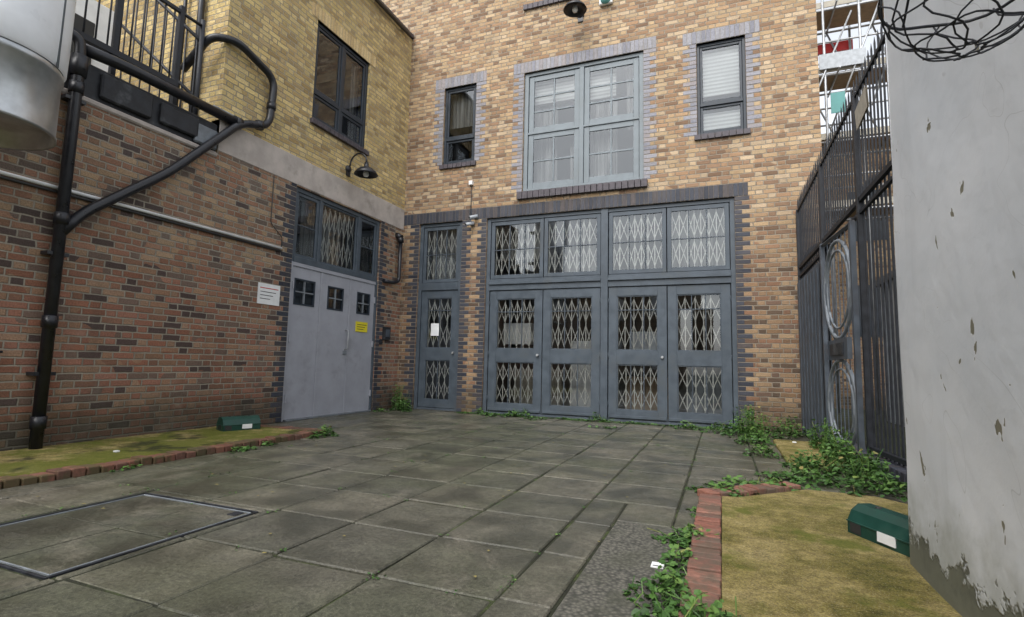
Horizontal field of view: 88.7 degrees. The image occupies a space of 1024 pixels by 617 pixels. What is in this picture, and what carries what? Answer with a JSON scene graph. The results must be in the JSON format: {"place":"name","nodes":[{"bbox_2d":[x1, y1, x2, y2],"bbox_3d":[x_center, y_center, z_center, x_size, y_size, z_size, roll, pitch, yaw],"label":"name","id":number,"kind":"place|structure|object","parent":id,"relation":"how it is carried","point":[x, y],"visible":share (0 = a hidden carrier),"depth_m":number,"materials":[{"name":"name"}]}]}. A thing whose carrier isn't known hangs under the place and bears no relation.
{"place":"outdoors","nodes":[
{"label":"outdoors","id":0,"kind":"place"},
{"bbox_2d":[296,33,370,287],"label":"interior rooms","id":1,"kind":"object","parent":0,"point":[326,79],"visible":0.1,"depth_m":12.05,"materials":[{"name":"paint"}]},
{"bbox_2d":[0,408,907,616],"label":"paving","id":2,"kind":"structure","parent":0,"point":[511,532],"depth_m":4.04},
{"bbox_2d":[0,492,258,579],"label":"manhole cover","id":3,"kind":"object","parent":2,"relation":"in","point":[155,515],"visible":0.8,"depth_m":3.44,"materials":[{"name":"grey metal"}]},
{"bbox_2d":[0,426,302,475],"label":"raised strip","id":4,"kind":"object","parent":2,"relation":"on","point":[27,461],"visible":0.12,"depth_m":6.06,"materials":[{"name":"green plant"}]},
{"bbox_2d":[26,29,276,449],"bbox_3d":[-5.149,-1.370,7.571,0.858,6.246,3.317,-1,-6,22],"label":"black downpipe","id":5,"kind":"object","parent":4,"relation":"on","point":[64,222],"visible":0.97,"depth_m":6.33,"materials":[{"name":"metal"}]},
{"bbox_2d":[216,415,260,431],"bbox_3d":[-4.115,1.718,7.901,0.294,0.202,0.545,-4,-8,44],"label":"rodent bait box","id":6,"kind":"object","parent":4,"relation":"on","point":[236,423],"visible":1,"depth_m":7.79,"materials":[{"name":"green plastic"}]},
{"bbox_2d":[0,424,325,488],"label":"brick edging","id":7,"kind":"object","parent":2,"relation":"on","point":[54,474],"visible":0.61,"depth_m":5.49,"materials":[{"name":"brown brick"}]},
{"bbox_2d":[37,422,762,576],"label":"fallen leaves","id":8,"kind":"object","parent":2,"relation":"on","point":[423,460],"visible":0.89,"depth_m":4.33,"materials":[{"name":"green plant"}]},
{"bbox_2d":[22,416,779,595],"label":"weeds","id":9,"kind":"object","parent":2,"relation":"on","point":[316,435],"visible":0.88,"depth_m":6.40,"materials":[{"name":"green plant"}]},
{"bbox_2d":[0,420,840,616],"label":"joint moss","id":10,"kind":"object","parent":2,"relation":"on","point":[552,610],"depth_m":3.17,"materials":[{"name":"green plant"}]},
{"bbox_2d":[372,384,733,433],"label":"doorstep weeds","id":11,"kind":"object","parent":2,"relation":"on","point":[399,402],"visible":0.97,"depth_m":10.93,"materials":[{"name":"green plant"}]},
{"bbox_2d":[622,506,740,616],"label":"bed edge weeds","id":12,"kind":"object","parent":2,"relation":"on","point":[673,578],"visible":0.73,"depth_m":2.58,"materials":[{"name":"green plant"}]},
{"bbox_2d":[678,481,800,616],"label":"brick edging","id":13,"kind":"object","parent":2,"relation":"on","point":[704,572],"visible":0.81,"depth_m":3.27,"materials":[{"name":"red brick"}]},
{"bbox_2d":[685,405,907,501],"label":"ivy weeds","id":14,"kind":"object","parent":2,"relation":"on","point":[854,468],"visible":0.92,"depth_m":5.71,"materials":[{"name":"green plant"}]},
{"bbox_2d":[773,439,850,466],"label":"mossy slab","id":15,"kind":"structure","parent":2,"relation":"on","point":[786,448],"depth_m":7.23,"materials":[{"name":"green plant"}]},
{"bbox_2d":[722,489,961,616],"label":"raised bed","id":16,"kind":"object","parent":2,"relation":"on","point":[801,553],"visible":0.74,"depth_m":2.95,"materials":[{"name":"plant"}]},
{"bbox_2d":[846,503,909,556],"bbox_3d":[2.462,1.409,3.359,0.281,0.193,0.521,2,-6,-8],"label":"rodent bait box","id":17,"kind":"object","parent":16,"relation":"on","point":[884,527],"visible":0.56,"depth_m":3.36,"materials":[{"name":"green plastic"}]},
{"bbox_2d":[262,408,906,458],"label":"ground","id":18,"kind":"structure","parent":0,"point":[846,417],"depth_m":10.87,"materials":[{"name":"grey concrete"}]},
{"bbox_2d":[0,0,411,450],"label":"walls","id":19,"kind":"structure","parent":18,"relation":"on","point":[163,326],"depth_m":7.74,"materials":[{"name":"red brick"}]},
{"bbox_2d":[0,0,75,150],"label":"extraction duct","id":20,"kind":"object","parent":19,"relation":"attached to","point":[35,42],"visible":1,"depth_m":4.92,"materials":[{"name":"metal"}]},
{"bbox_2d":[0,170,282,251],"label":"wall conduit","id":21,"kind":"object","parent":19,"relation":"attached to","point":[49,185],"depth_m":7.19,"materials":[{"name":"grey metal"}]},
{"bbox_2d":[95,0,229,157],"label":"terrace walls","id":22,"kind":"structure","parent":19,"relation":"on","point":[216,15],"depth_m":8.83,"materials":[{"name":"yellow brick"}]},
{"bbox_2d":[70,0,113,71],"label":"terrace screen","id":23,"kind":"object","parent":22,"relation":"on","point":[91,16],"visible":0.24,"depth_m":8.56,"materials":[{"name":"white paint"}]},
{"bbox_2d":[61,59,233,156],"bbox_3d":[-6.884,-3.365,3.140,0.400,0.800,12.000,-1,-6,22],"label":"parapet flashing","id":24,"kind":"object","parent":22,"relation":"attached to","point":[115,95],"visible":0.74,"depth_m":7.20,"materials":[{"name":"metal"}]},
{"bbox_2d":[73,0,205,115],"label":"terrace railing","id":25,"kind":"object","parent":24,"relation":"on","point":[114,47],"visible":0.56,"depth_m":7.81,"materials":[{"name":"black metal"}]},
{"bbox_2d":[176,0,205,112],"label":"soil pipe","id":26,"kind":"object","parent":22,"relation":"attached to","point":[201,10],"visible":0.24,"depth_m":8.62,"materials":[{"name":"black metal"}]},
{"bbox_2d":[257,282,279,305],"bbox_3d":[-4.252,-0.246,9.164,0.012,0.360,0.480,-1,-6,22],"label":"wall sign","id":27,"kind":"object","parent":19,"relation":"attached to","point":[268,294],"visible":1,"depth_m":9.15,"materials":[{"name":"white paint"}]},
{"bbox_2d":[213,0,413,229],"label":"concrete band and coping","id":28,"kind":"object","parent":19,"relation":"attached to","point":[248,148],"visible":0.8,"depth_m":10.11,"materials":[{"name":"grey concrete"}]},
{"bbox_2d":[269,2,387,421],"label":"quoins and lintels","id":29,"kind":"object","parent":19,"relation":"attached to","point":[331,24],"visible":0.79,"depth_m":9.76,"materials":[{"name":"grey brick"}]},
{"bbox_2d":[292,22,379,281],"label":"windows","id":30,"kind":"structure","parent":19,"relation":"attached to","point":[338,108],"depth_m":11.09,"materials":[{"name":"grey paint"}]},
{"bbox_2d":[321,207,353,268],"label":"security grilles","id":31,"kind":"object","parent":30,"relation":"attached to","point":[334,230],"visible":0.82,"depth_m":11.08,"materials":[{"name":"grey metal"}]},
{"bbox_2d":[310,117,368,155],"bbox_3d":[-3.612,-3.566,10.995,0.183,0.110,1.780,-1,-6,22],"label":"window sill","id":32,"kind":"structure","parent":19,"relation":"attached to","point":[333,133],"depth_m":10.83,"materials":[{"name":"grey concrete"}]},
{"bbox_2d":[345,153,377,178],"bbox_3d":[-3.166,-3.029,11.058,0.726,0.559,0.492,-1,-6,22],"label":"wall lamp","id":33,"kind":"object","parent":19,"relation":"attached to","point":[365,171],"visible":1,"depth_m":11.08,"materials":[{"name":"black metal"}]},
{"bbox_2d":[379,327,390,344],"bbox_3d":[-2.966,0.638,12.265,0.080,0.420,0.340,-1,-6,22],"label":"intercom panel","id":34,"kind":"object","parent":19,"relation":"attached to","point":[386,332],"visible":1,"depth_m":12.23,"materials":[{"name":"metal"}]},
{"bbox_2d":[382,232,403,283],"bbox_3d":[-2.854,-1.229,12.544,0.246,1.327,0.601,-1,-6,22],"label":"rainwater pipe","id":35,"kind":"object","parent":19,"relation":"attached to","point":[400,238],"visible":1,"depth_m":12.69,"materials":[{"name":"black metal"}]},
{"bbox_2d":[281,261,377,421],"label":"steel double door","id":36,"kind":"structure","parent":18,"relation":"on","point":[329,361],"depth_m":10.63,"materials":[{"name":"grey paint"}]},
{"bbox_2d":[355,321,367,331],"bbox_3d":[-3.323,0.408,11.578,0.014,0.220,0.400,-1,-6,22],"label":"warning sign","id":37,"kind":"object","parent":36,"relation":"attached to","point":[360,326],"visible":1,"depth_m":11.57,"materials":[{"name":"yellow plastic"}]},
{"bbox_2d":[551,521,690,616],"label":"concrete patch","id":38,"kind":"object","parent":18,"relation":"on","point":[625,553],"visible":0.55,"depth_m":2.90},
{"bbox_2d":[651,561,663,568],"bbox_3d":[0.841,1.482,3.027,0.070,0.007,0.080,-1,-6,22],"label":"litter tag","id":39,"kind":"object","parent":38,"relation":"on","point":[655,564],"visible":0.82,"depth_m":3.03,"materials":[{"name":"white paper"}]},
{"bbox_2d":[796,24,906,466],"bbox_3d":[4.093,-1.148,5.552,0.081,5.956,8.712,0,-6,16],"label":"metal fence","id":40,"kind":"object","parent":18,"relation":"on","point":[862,188],"visible":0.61,"depth_m":6.40,"materials":[{"name":"black metal"}]},
{"bbox_2d":[797,220,864,451],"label":"metal gate","id":41,"kind":"structure","parent":40,"relation":"attached to","point":[818,350],"depth_m":7.75,"materials":[{"name":"metal"}]},
{"bbox_2d":[855,85,868,129],"bbox_3d":[4.280,-2.454,6.415,0.022,0.400,0.501,-1,-6,19],"label":"fence sign","id":42,"kind":"object","parent":40,"relation":"attached to","point":[862,107],"visible":1,"depth_m":6.38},
{"bbox_2d":[816,0,893,414],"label":"scaffolding","id":43,"kind":"object","parent":18,"relation":"on","point":[838,54],"visible":0.2,"depth_m":15.07,"materials":[{"name":"grey metal"}]},
{"bbox_2d":[816,433,907,490],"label":"fence kerb","id":44,"kind":"structure","parent":18,"relation":"on","point":[898,469],"depth_m":5.51,"materials":[{"name":"grey concrete"}]},
{"bbox_2d":[883,0,1023,616],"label":"white rendered wall","id":45,"kind":"structure","parent":18,"relation":"on","point":[957,137],"depth_m":2.32,"materials":[{"name":"white paint"}]},
{"bbox_2d":[877,0,1023,61],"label":"wire hanging basket","id":46,"kind":"object","parent":45,"relation":"attached to","point":[953,23],"visible":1,"depth_m":1.55,"materials":[{"name":"black metal"}]},
{"bbox_2d":[382,0,821,432],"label":"brick warehouse","id":47,"kind":"structure","parent":0,"point":[624,247],"depth_m":11.51,"materials":[{"name":"brick"}]},
{"bbox_2d":[465,221,474,225],"bbox_3d":[-0.995,-1.990,12.325,0.251,0.148,0.133,4,-7,-27],"label":"security camera","id":48,"kind":"object","parent":47,"relation":"attached to","point":[471,223],"visible":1,"depth_m":12.27,"materials":[{"name":"white plastic"}]},
{"bbox_2d":[469,180,472,215],"bbox_3d":[-0.984,-2.624,12.456,0.090,0.840,0.080,-1,-6,22],"label":"motion sensor","id":49,"kind":"object","parent":47,"relation":"attached to","point":[470,182],"visible":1,"depth_m":12.46,"materials":[{"name":"white paint"}]},
{"bbox_2d":[469,214,477,218],"bbox_3d":[-0.908,-2.151,12.308,0.251,0.148,0.133,4,-7,-27],"label":"security camera","id":50,"kind":"object","parent":47,"relation":"attached to","point":[475,216],"visible":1,"depth_m":12.26,"materials":[{"name":"white plastic"}]},
{"bbox_2d":[563,0,586,22],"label":"wall lamp","id":51,"kind":"object","parent":47,"relation":"attached to","point":[575,9],"visible":1,"depth_m":11.55,"materials":[{"name":"black metal"}]},
{"bbox_2d":[413,198,738,428],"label":"blue doors","id":52,"kind":"structure","parent":47,"relation":"in","point":[604,356],"depth_m":11.13,"materials":[{"name":"grey paint"}]},
{"bbox_2d":[443,37,746,190],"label":"upper windows","id":53,"kind":"structure","parent":47,"relation":"in","point":[582,125],"depth_m":11.66,"materials":[{"name":"grey paint"}]},
{"bbox_2d":[599,0,612,6],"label":"alarm box","id":54,"kind":"object","parent":47,"relation":"attached to","point":[604,2],"visible":1,"depth_m":11.64,"materials":[{"name":"white paint"}]},
{"bbox_2d":[816,0,888,133],"label":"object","id":55,"kind":"structure","parent":0,"point":[854,32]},
{"bbox_2d":[821,132,895,410],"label":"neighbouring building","id":56,"kind":"structure","parent":0,"point":[842,314],"depth_m":16.34,"materials":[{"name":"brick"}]},
{"bbox_2d":[876,271,904,426],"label":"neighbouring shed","id":57,"kind":"structure","parent":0,"point":[891,350],"depth_m":11.81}
]}

